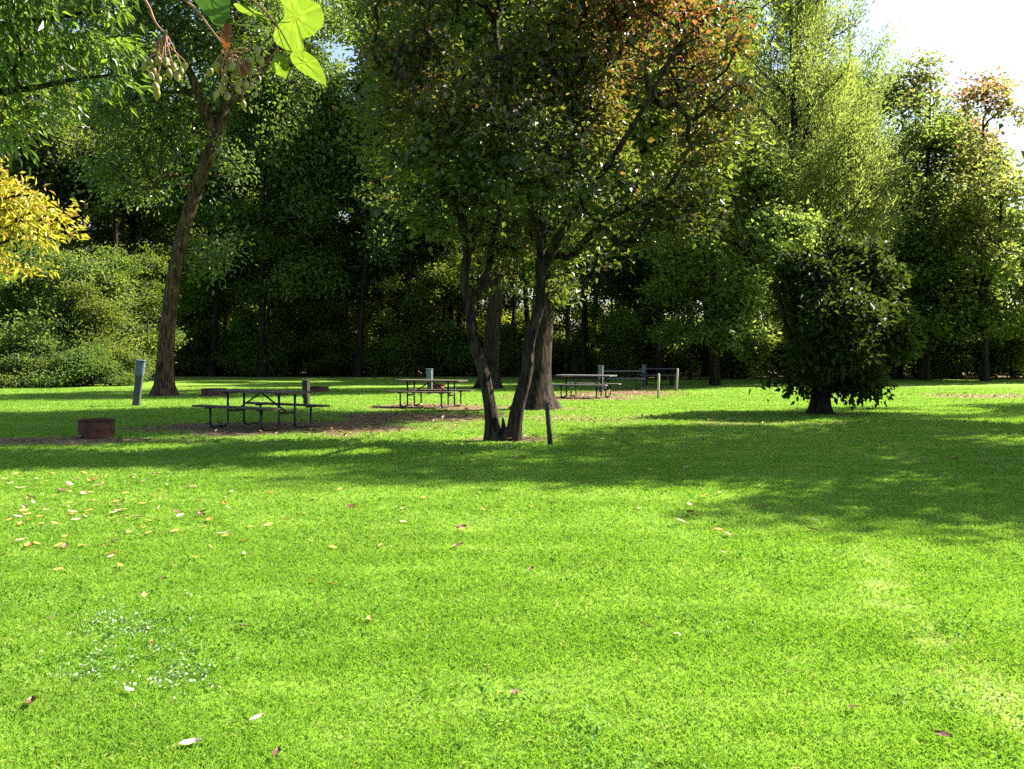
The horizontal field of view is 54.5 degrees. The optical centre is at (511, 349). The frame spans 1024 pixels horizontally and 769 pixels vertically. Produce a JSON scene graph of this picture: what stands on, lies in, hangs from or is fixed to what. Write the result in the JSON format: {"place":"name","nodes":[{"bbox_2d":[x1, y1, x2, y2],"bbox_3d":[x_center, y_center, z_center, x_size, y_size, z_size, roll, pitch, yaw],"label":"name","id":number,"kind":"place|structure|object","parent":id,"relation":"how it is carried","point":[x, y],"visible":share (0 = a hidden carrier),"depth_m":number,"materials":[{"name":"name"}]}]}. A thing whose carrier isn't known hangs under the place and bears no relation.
{"place":"outdoors","nodes":[
{"label":"outdoors","id":0,"kind":"place"},
{"bbox_2d":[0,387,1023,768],"bbox_3d":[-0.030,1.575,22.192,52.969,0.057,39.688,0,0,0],"label":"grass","id":1,"kind":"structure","parent":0,"point":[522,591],"depth_m":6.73,"materials":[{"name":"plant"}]},
{"bbox_2d":[0,369,1023,768],"bbox_3d":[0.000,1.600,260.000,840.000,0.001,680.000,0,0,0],"label":"ground","id":2,"kind":"structure","parent":0,"point":[394,381],"depth_m":9.18,"materials":[{"name":"plant"}]},
{"bbox_2d":[0,82,38,263],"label":"woodland tree","id":3,"kind":"object","parent":2,"relation":"on","point":[7,99],"visible":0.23,"depth_m":57.56,"materials":[{"name":"green plant"}]},
{"bbox_2d":[0,334,50,387],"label":"shrub","id":4,"kind":"object","parent":2,"relation":"on","point":[5,381],"visible":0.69,"depth_m":42.14,"materials":[{"name":"green plant"}]},
{"bbox_2d":[0,240,63,383],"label":"sapling","id":5,"kind":"object","parent":2,"relation":"on","point":[38,294],"visible":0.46,"depth_m":45.62,"materials":[{"name":"green plant"}]},
{"bbox_2d":[0,156,90,282],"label":"yellow tree","id":6,"kind":"object","parent":2,"relation":"on","point":[17,199],"visible":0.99,"depth_m":12.02,"materials":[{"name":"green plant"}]},
{"bbox_2d":[0,229,91,383],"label":"shrub","id":7,"kind":"object","parent":2,"relation":"on","point":[4,302],"visible":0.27,"depth_m":46.44,"materials":[{"name":"green plant"}]},
{"bbox_2d":[0,0,91,252],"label":"woodland tree","id":8,"kind":"object","parent":2,"relation":"on","point":[36,116],"visible":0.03,"depth_m":68.66,"materials":[{"name":"green plant"}]},
{"bbox_2d":[0,331,101,387],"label":"shrub","id":9,"kind":"object","parent":2,"relation":"on","point":[48,347],"visible":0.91,"depth_m":42.35,"materials":[{"name":"green plant"}]},
{"bbox_2d":[0,15,111,312],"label":"woodland tree","id":10,"kind":"object","parent":2,"relation":"on","point":[56,181],"visible":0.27,"depth_m":60.81,"materials":[{"name":"green plant"}]},
{"bbox_2d":[4,0,111,328],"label":"woodland tree","id":11,"kind":"object","parent":2,"relation":"on","point":[68,86],"visible":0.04,"depth_m":68.06,"materials":[{"name":"green plant"}]},
{"bbox_2d":[17,233,125,382],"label":"sapling","id":12,"kind":"object","parent":2,"relation":"on","point":[44,277],"visible":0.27,"depth_m":46.46,"materials":[{"name":"green plant"}]},
{"bbox_2d":[0,239,146,383],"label":"shrub","id":13,"kind":"object","parent":2,"relation":"on","point":[92,271],"visible":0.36,"depth_m":45.69,"materials":[{"name":"green plant"}]},
{"bbox_2d":[0,0,162,177],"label":"walnut tree","id":14,"kind":"object","parent":2,"relation":"on","point":[11,64],"visible":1,"depth_m":9.91,"materials":[{"name":"green plant"}]},
{"bbox_2d":[41,341,127,386],"bbox_3d":[-18.766,0.736,43.693,3.509,2.476,3.088,0,0,26],"label":"shrub","id":15,"kind":"object","parent":2,"relation":"on","point":[98,352],"visible":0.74,"depth_m":43.34,"materials":[{"name":"green plant"}]},
{"bbox_2d":[55,57,131,313],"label":"woodland tree","id":16,"kind":"object","parent":2,"relation":"on","point":[101,213],"visible":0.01,"depth_m":77.84,"materials":[{"name":"green plant"}]},
{"bbox_2d":[53,276,139,385],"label":"sapling","id":17,"kind":"object","parent":2,"relation":"on","point":[92,309],"visible":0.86,"depth_m":44.35,"materials":[{"name":"green plant"}]},
{"bbox_2d":[77,418,115,438],"bbox_3d":[-7.600,1.443,18.200,0.668,0.354,0.668,0,0,0],"label":"fire ring","id":18,"kind":"object","parent":2,"relation":"on","point":[98,428],"visible":0.97,"depth_m":17.95,"materials":[{"name":"metal"}]},
{"bbox_2d":[15,30,196,300],"bbox_3d":[-25.264,-9.317,63.693,11.189,22.136,10.440,0,0,10],"label":"woodland tree","id":19,"kind":"object","parent":2,"relation":"on","point":[66,159],"visible":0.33,"depth_m":62.31,"materials":[{"name":"green plant"}]},
{"bbox_2d":[63,331,156,385],"bbox_3d":[-18.095,0.563,44.837,4.211,2.971,3.706,0,0,-6],"label":"shrub","id":20,"kind":"object","parent":2,"relation":"on","point":[129,364],"visible":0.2,"depth_m":44.88,"materials":[{"name":"green plant"}]},
{"bbox_2d":[50,244,180,382],"bbox_3d":[-19.878,-1.808,49.199,7.498,6.982,7.092,0,0,45],"label":"shrub","id":21,"kind":"object","parent":2,"relation":"on","point":[125,337],"visible":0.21,"depth_m":47.98,"materials":[{"name":"green plant"}]},
{"bbox_2d":[60,4,200,312],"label":"woodland tree","id":22,"kind":"object","parent":2,"relation":"on","point":[135,221],"visible":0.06,"depth_m":72.51,"materials":[{"name":"green plant"}]},
{"bbox_2d":[31,590,242,699],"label":"pale weeds","id":23,"kind":"object","parent":2,"relation":"on","point":[150,678],"visible":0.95,"depth_m":5.11,"materials":[{"name":"green plant"}]},
{"bbox_2d":[132,359,146,405],"bbox_3d":[-10.657,0.992,28.366,0.255,1.425,0.262,7,0,-9],"label":"utility pedestal","id":24,"kind":"object","parent":2,"relation":"on","point":[139,374],"visible":0.91,"depth_m":28.31,"materials":[{"name":"grey metal"}]},
{"bbox_2d":[94,239,191,377],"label":"sapling","id":25,"kind":"object","parent":2,"relation":"on","point":[124,261],"visible":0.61,"depth_m":47.64,"materials":[{"name":"green plant"}]},
{"bbox_2d":[120,250,180,381],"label":"sapling","id":26,"kind":"object","parent":2,"relation":"on","point":[157,265],"visible":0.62,"depth_m":49.91,"materials":[{"name":"green plant"}]},
{"bbox_2d":[110,76,206,369],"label":"woodland tree","id":27,"kind":"object","parent":2,"relation":"on","point":[194,232],"visible":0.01,"depth_m":75.78,"materials":[{"name":"green plant"}]},
{"bbox_2d":[161,265,207,374],"bbox_3d":[-20.505,-1.532,63.193,4.186,7.948,3.560,0,0,39],"label":"undergrowth bush","id":28,"kind":"object","parent":2,"relation":"on","point":[189,323],"visible":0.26,"depth_m":62.44,"materials":[{"name":"green plant"}]},
{"bbox_2d":[149,335,222,375],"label":"undergrowth bush","id":29,"kind":"object","parent":2,"relation":"on","point":[191,363],"visible":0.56,"depth_m":60.92,"materials":[{"name":"green plant"}]},
{"bbox_2d":[157,263,247,375],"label":"sapling","id":30,"kind":"object","parent":2,"relation":"on","point":[196,301],"visible":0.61,"depth_m":60.94,"materials":[{"name":"green plant"}]},
{"bbox_2d":[130,33,275,320],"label":"woodland tree","id":31,"kind":"object","parent":2,"relation":"on","point":[168,241],"visible":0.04,"depth_m":67.60,"materials":[{"name":"green plant"}]},
{"bbox_2d":[35,0,375,396],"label":"leaning tree","id":32,"kind":"object","parent":2,"relation":"on","point":[176,25],"visible":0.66,"depth_m":34.30,"materials":[{"name":"green plant"}]},
{"bbox_2d":[191,300,228,375],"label":"undergrowth bush","id":33,"kind":"object","parent":2,"relation":"on","point":[209,316],"visible":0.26,"depth_m":62.89,"materials":[{"name":"green plant"}]},
{"bbox_2d":[137,20,289,375],"bbox_3d":[-18.428,-9.253,60.455,10.206,21.978,8.515,0,0,21],"label":"woodland tree","id":34,"kind":"object","parent":2,"relation":"on","point":[205,215],"visible":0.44,"depth_m":60.05,"materials":[{"name":"green plant"}]},
{"bbox_2d":[141,0,325,109],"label":"pod bearing tree","id":35,"kind":"object","parent":2,"relation":"on","point":[299,22],"visible":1,"depth_m":3.99,"materials":[{"name":"green plant"}]},
{"bbox_2d":[226,308,257,375],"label":"undergrowth bush","id":36,"kind":"object","parent":2,"relation":"on","point":[237,342],"visible":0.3,"depth_m":60.30,"materials":[{"name":"green plant"}]},
{"bbox_2d":[211,252,288,373],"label":"sapling","id":37,"kind":"object","parent":2,"relation":"on","point":[252,319],"visible":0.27,"depth_m":61.42,"materials":[{"name":"green plant"}]},
{"bbox_2d":[215,191,303,331],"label":"sapling","id":38,"kind":"object","parent":2,"relation":"on","point":[241,286],"visible":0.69,"depth_m":58.35,"materials":[{"name":"green plant"}]},
{"bbox_2d":[192,389,329,430],"bbox_3d":[-5.197,1.220,20.600,2.350,0.761,1.620,0,0,33],"label":"picnic table","id":39,"kind":"object","parent":2,"relation":"on","point":[260,408],"visible":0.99,"depth_m":20.43,"materials":[{"name":"brown wood"}]},
{"bbox_2d":[230,300,303,376],"bbox_3d":[-14.453,-0.484,59.899,4.304,5.289,3.661,0,0,-45],"label":"undergrowth bush","id":40,"kind":"object","parent":2,"relation":"on","point":[277,345],"visible":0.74,"depth_m":59.52,"materials":[{"name":"green plant"}]},
{"bbox_2d":[198,0,345,376],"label":"woodland tree","id":41,"kind":"object","parent":2,"relation":"on","point":[244,121],"visible":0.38,"depth_m":58.13,"materials":[{"name":"green plant"}]},
{"bbox_2d":[198,0,352,282],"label":"woodland tree","id":42,"kind":"object","parent":2,"relation":"on","point":[281,227],"visible":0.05,"depth_m":69.99,"materials":[{"name":"green plant"}]},
{"bbox_2d":[290,272,318,374],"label":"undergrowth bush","id":43,"kind":"object","parent":2,"relation":"on","point":[302,327],"visible":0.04,"depth_m":63.32,"materials":[{"name":"green plant"}]},
{"bbox_2d":[228,38,390,375],"bbox_3d":[-12.318,-8.771,61.807,10.629,21.029,9.918,0,0,-36],"label":"woodland tree","id":44,"kind":"object","parent":2,"relation":"on","point":[291,263],"visible":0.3,"depth_m":58.57,"materials":[{"name":"green plant"}]},
{"bbox_2d":[289,336,371,375],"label":"undergrowth bush","id":45,"kind":"object","parent":2,"relation":"on","point":[330,363],"visible":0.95,"depth_m":60.08,"materials":[{"name":"green plant"}]},
{"bbox_2d":[269,8,403,327],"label":"woodland tree","id":46,"kind":"object","parent":2,"relation":"on","point":[289,213],"visible":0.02,"depth_m":68.52,"materials":[{"name":"green plant"}]},
{"bbox_2d":[265,0,421,376],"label":"woodland tree","id":47,"kind":"object","parent":2,"relation":"on","point":[325,116],"visible":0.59,"depth_m":58.24,"materials":[{"name":"green plant"}]},
{"bbox_2d":[301,219,400,375],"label":"sapling","id":48,"kind":"object","parent":2,"relation":"on","point":[331,254],"visible":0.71,"depth_m":60.77,"materials":[{"name":"green plant"}]},
{"bbox_2d":[324,208,383,334],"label":"sapling","id":49,"kind":"object","parent":2,"relation":"on","point":[351,231],"visible":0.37,"depth_m":63.33,"materials":[{"name":"green plant"}]},
{"bbox_2d":[330,267,407,374],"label":"sapling","id":50,"kind":"object","parent":2,"relation":"on","point":[382,305],"visible":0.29,"depth_m":64.30,"materials":[{"name":"green plant"}]},
{"bbox_2d":[352,322,403,375],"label":"undergrowth bush","id":51,"kind":"object","parent":2,"relation":"on","point":[375,356],"visible":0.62,"depth_m":60.64,"materials":[{"name":"green plant"}]},
{"bbox_2d":[355,251,437,342],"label":"sapling","id":52,"kind":"object","parent":2,"relation":"on","point":[392,271],"visible":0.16,"depth_m":64.73,"materials":[{"name":"green plant"}]},
{"bbox_2d":[337,11,461,375],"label":"woodland tree","id":53,"kind":"object","parent":2,"relation":"on","point":[410,260],"visible":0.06,"depth_m":58.70,"materials":[{"name":"green plant"}]},
{"bbox_2d":[383,298,440,376],"bbox_3d":[-6.151,-0.673,60.236,3.755,5.767,3.194,0,0,10],"label":"undergrowth bush","id":54,"kind":"object","parent":2,"relation":"on","point":[397,360],"visible":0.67,"depth_m":59.78,"materials":[{"name":"green plant"}]},
{"bbox_2d":[370,259,459,376],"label":"sapling","id":55,"kind":"object","parent":2,"relation":"on","point":[420,293],"visible":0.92,"depth_m":58.89,"materials":[{"name":"green plant"}]},
{"bbox_2d":[387,379,473,407],"bbox_3d":[-2.279,1.220,28.000,1.950,0.761,1.620,0,0,20],"label":"picnic table","id":56,"kind":"object","parent":2,"relation":"on","point":[441,391],"visible":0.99,"depth_m":27.86,"materials":[{"name":"brown wood"}]},
{"bbox_2d":[387,224,481,375],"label":"sapling","id":57,"kind":"object","parent":2,"relation":"on","point":[455,248],"visible":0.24,"depth_m":60.72,"materials":[{"name":"green plant"}]},
{"bbox_2d":[398,283,471,375],"bbox_3d":[-4.589,-0.990,61.486,4.933,6.571,4.195,0,0,-6],"label":"undergrowth bush","id":58,"kind":"object","parent":2,"relation":"on","point":[442,347],"visible":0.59,"depth_m":60.50,"materials":[{"name":"green plant"}]},
{"bbox_2d":[370,145,517,324],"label":"woodland tree","id":59,"kind":"object","parent":2,"relation":"on","point":[422,250],"visible":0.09,"depth_m":61.37,"materials":[{"name":"green plant"}]},
{"bbox_2d":[425,349,477,375],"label":"undergrowth bush","id":60,"kind":"object","parent":2,"relation":"on","point":[467,370],"visible":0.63,"depth_m":60.71,"materials":[{"name":"green plant"}]},
{"bbox_2d":[429,247,502,375],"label":"sapling","id":61,"kind":"object","parent":2,"relation":"on","point":[482,309],"visible":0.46,"depth_m":60.18,"materials":[{"name":"green plant"}]},
{"bbox_2d":[413,224,525,334],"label":"woodland tree","id":62,"kind":"object","parent":2,"relation":"on","point":[509,286],"depth_m":69.22,"materials":[{"name":"green plant"}]},
{"bbox_2d":[360,12,609,388],"bbox_3d":[-0.662,-7.420,41.399,10.411,18.316,10.361,0,0,-43],"label":"tall tree","id":63,"kind":"object","parent":2,"relation":"on","point":[491,347],"visible":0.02,"depth_m":40.75,"materials":[{"name":"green plant"}]},
{"bbox_2d":[499,324,522,376],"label":"undergrowth bush","id":64,"kind":"object","parent":2,"relation":"on","point":[510,357],"visible":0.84,"depth_m":59.92,"materials":[{"name":"green plant"}]},
{"bbox_2d":[0,384,1023,467],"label":"leaf litter","id":65,"kind":"object","parent":2,"relation":"on","point":[344,434],"visible":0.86,"depth_m":22.26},
{"bbox_2d":[0,459,1023,768],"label":"clover","id":66,"kind":"object","parent":2,"relation":"on","point":[634,761],"visible":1,"depth_m":5.56,"materials":[{"name":"green plant"}]},
{"bbox_2d":[476,216,580,339],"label":"sapling","id":67,"kind":"object","parent":2,"relation":"on","point":[511,301],"visible":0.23,"depth_m":61.83,"materials":[{"name":"green plant"}]},
{"bbox_2d":[482,197,580,324],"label":"woodland tree","id":68,"kind":"object","parent":2,"relation":"on","point":[526,313],"depth_m":68.60,"materials":[{"name":"green plant"}]},
{"bbox_2d":[330,0,770,441],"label":"forked tree","id":69,"kind":"object","parent":2,"relation":"on","point":[504,153],"visible":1,"depth_m":17.24,"materials":[{"name":"green plant"}]},
{"bbox_2d":[324,0,796,409],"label":"stout tree","id":70,"kind":"object","parent":2,"relation":"on","point":[541,391],"visible":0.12,"depth_m":25.49,"materials":[{"name":"green plant"}]},
{"bbox_2d":[516,241,612,351],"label":"sapling","id":71,"kind":"object","parent":2,"relation":"on","point":[593,312],"visible":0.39,"depth_m":59.91,"materials":[{"name":"green plant"}]},
{"bbox_2d":[551,321,603,373],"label":"undergrowth bush","id":72,"kind":"object","parent":2,"relation":"on","point":[559,348],"visible":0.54,"depth_m":64.51,"materials":[{"name":"green plant"}]},
{"bbox_2d":[512,166,647,377],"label":"woodland tree","id":73,"kind":"object","parent":2,"relation":"on","point":[584,358],"visible":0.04,"depth_m":56.89,"materials":[{"name":"green plant"}]},
{"bbox_2d":[567,336,600,376],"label":"undergrowth bush","id":74,"kind":"object","parent":2,"relation":"on","point":[576,346],"visible":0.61,"depth_m":59.64,"materials":[{"name":"green plant"}]},
{"bbox_2d":[524,226,646,378],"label":"sapling","id":75,"kind":"object","parent":2,"relation":"on","point":[624,326],"visible":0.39,"depth_m":53.70,"materials":[{"name":"green plant"}]},
{"bbox_2d":[552,374,620,398],"bbox_3d":[2.491,1.220,33.500,1.950,0.761,1.620,0,0,25],"label":"picnic table","id":76,"kind":"object","parent":2,"relation":"on","point":[576,384],"visible":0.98,"depth_m":33.41,"materials":[{"name":"grey wood"}]},
{"bbox_2d":[585,215,642,374],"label":"sapling","id":77,"kind":"object","parent":2,"relation":"on","point":[596,284],"visible":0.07,"depth_m":60.33,"materials":[{"name":"green plant"}]},
{"bbox_2d":[594,309,638,376],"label":"undergrowth bush","id":78,"kind":"object","parent":2,"relation":"on","point":[619,359],"visible":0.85,"depth_m":55.38,"materials":[{"name":"green plant"}]},
{"bbox_2d":[603,370,644,389],"bbox_3d":[4.477,1.220,40.500,1.850,0.761,1.620,0,0,8],"label":"picnic table","id":79,"kind":"object","parent":2,"relation":"on","point":[620,371],"visible":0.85,"depth_m":40.34,"materials":[{"name":"grey wood"}]},
{"bbox_2d":[585,245,685,376],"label":"sapling","id":80,"kind":"object","parent":2,"relation":"on","point":[605,291],"visible":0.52,"depth_m":56.50,"materials":[{"name":"green plant"}]},
{"bbox_2d":[602,267,671,376],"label":"sapling","id":81,"kind":"object","parent":2,"relation":"on","point":[650,357],"visible":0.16,"depth_m":59.22,"materials":[{"name":"green plant"}]},
{"bbox_2d":[630,300,671,375],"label":"undergrowth bush","id":82,"kind":"object","parent":2,"relation":"on","point":[646,356],"visible":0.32,"depth_m":60.06,"materials":[{"name":"green plant"}]},
{"bbox_2d":[614,266,699,370],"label":"sapling","id":83,"kind":"object","parent":2,"relation":"on","point":[678,312],"visible":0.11,"depth_m":57.85,"materials":[{"name":"green plant"}]},
{"bbox_2d":[636,332,701,375],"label":"undergrowth bush","id":84,"kind":"object","parent":2,"relation":"on","point":[681,362],"visible":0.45,"depth_m":60.53,"materials":[{"name":"green plant"}]},
{"bbox_2d":[602,1,736,379],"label":"woodland tree","id":85,"kind":"object","parent":2,"relation":"on","point":[659,353],"depth_m":53.90,"materials":[{"name":"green plant"}]},
{"bbox_2d":[629,219,734,378],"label":"sapling","id":86,"kind":"object","parent":2,"relation":"on","point":[687,323],"visible":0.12,"depth_m":53.31,"materials":[{"name":"green plant"}]},
{"bbox_2d":[676,322,720,374],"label":"undergrowth bush","id":87,"kind":"object","parent":2,"relation":"on","point":[698,354],"visible":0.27,"depth_m":64.36,"materials":[{"name":"green plant"}]},
{"bbox_2d":[634,156,770,376],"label":"woodland tree","id":88,"kind":"object","parent":2,"relation":"on","point":[706,364],"visible":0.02,"depth_m":59.89,"materials":[{"name":"green plant"}]},
{"bbox_2d":[629,115,826,385],"bbox_3d":[9.162,-4.300,44.878,7.512,12.017,9.207,0,0,-35],"label":"edge tree","id":89,"kind":"object","parent":2,"relation":"on","point":[742,308],"visible":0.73,"depth_m":43.38,"materials":[{"name":"green plant"}]},
{"bbox_2d":[676,0,786,378],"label":"feathery tree","id":90,"kind":"object","parent":2,"relation":"on","point":[725,375],"visible":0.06,"depth_m":54.52,"materials":[{"name":"green plant"}]},
{"bbox_2d":[708,323,773,378],"bbox_3d":[13.148,0.066,56.191,3.578,3.892,4.207,0,0,40],"label":"undergrowth bush","id":91,"kind":"object","parent":2,"relation":"on","point":[737,369],"visible":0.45,"depth_m":55.47,"materials":[{"name":"green plant"}]},
{"bbox_2d":[706,0,798,358],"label":"woodland tree","id":92,"kind":"object","parent":2,"relation":"on","point":[760,61],"visible":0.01,"depth_m":63.85,"materials":[{"name":"green plant"}]},
{"bbox_2d":[763,339,786,373],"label":"undergrowth bush","id":93,"kind":"object","parent":2,"relation":"on","point":[779,368],"visible":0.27,"depth_m":65.60,"materials":[{"name":"green plant"}]},
{"bbox_2d":[674,0,928,382],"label":"feathery tree","id":94,"kind":"object","parent":2,"relation":"on","point":[817,109],"visible":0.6,"depth_m":46.86,"materials":[{"name":"green plant"}]},
{"bbox_2d":[729,213,942,414],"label":"round tree","id":95,"kind":"object","parent":2,"relation":"on","point":[833,307],"visible":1,"depth_m":24.42,"materials":[{"name":"green plant"}]},
{"bbox_2d":[752,5,977,328],"bbox_3d":[19.076,-8.564,54.770,12.022,20.506,9.642,0,0,-6],"label":"feathery tree","id":96,"kind":"object","parent":2,"relation":"on","point":[873,74],"visible":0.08,"depth_m":53.35,"materials":[{"name":"green plant"}]},
{"bbox_2d":[809,119,993,379],"bbox_3d":[20.745,-5.582,53.885,11.209,14.630,9.145,0,0,-20],"label":"edge tree","id":97,"kind":"object","parent":2,"relation":"on","point":[937,339],"visible":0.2,"depth_m":51.62,"materials":[{"name":"green plant"}]},
{"bbox_2d":[886,337,968,377],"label":"bush","id":98,"kind":"object","parent":2,"relation":"on","point":[913,369],"visible":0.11,"depth_m":57.78,"materials":[{"name":"green plant"}]},
{"bbox_2d":[837,45,1021,379],"bbox_3d":[22.060,-7.180,53.160,9.899,17.792,8.434,0,0,6],"label":"edge tree","id":99,"kind":"object","parent":2,"relation":"on","point":[914,88],"visible":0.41,"depth_m":52.16,"materials":[{"name":"green plant"}]},
{"bbox_2d":[908,334,980,377],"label":"bush","id":100,"kind":"object","parent":2,"relation":"on","point":[943,366],"visible":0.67,"depth_m":55.97,"materials":[{"name":"green plant"}]},
{"bbox_2d":[902,65,1023,380],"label":"edge tree","id":101,"kind":"object","parent":2,"relation":"on","point":[1000,258],"visible":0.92,"depth_m":49.67,"materials":[{"name":"green plant"}]},
{"bbox_2d":[905,85,1023,378],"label":"edge tree","id":102,"kind":"object","parent":2,"relation":"on","point":[959,375],"visible":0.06,"depth_m":55.21,"materials":[{"name":"green plant"}]},
{"bbox_2d":[961,308,1023,378],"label":"bush","id":103,"kind":"object","parent":2,"relation":"on","point":[997,368],"visible":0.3,"depth_m":56.41,"materials":[{"name":"green plant"}]},
{"bbox_2d":[970,312,1023,378],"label":"bush","id":104,"kind":"object","parent":2,"relation":"on","point":[1012,348],"visible":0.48,"depth_m":55.33,"materials":[{"name":"green plant"}]},
{"bbox_2d":[5,0,1023,337],"label":"sky","id":105,"kind":"structure","parent":0,"point":[980,35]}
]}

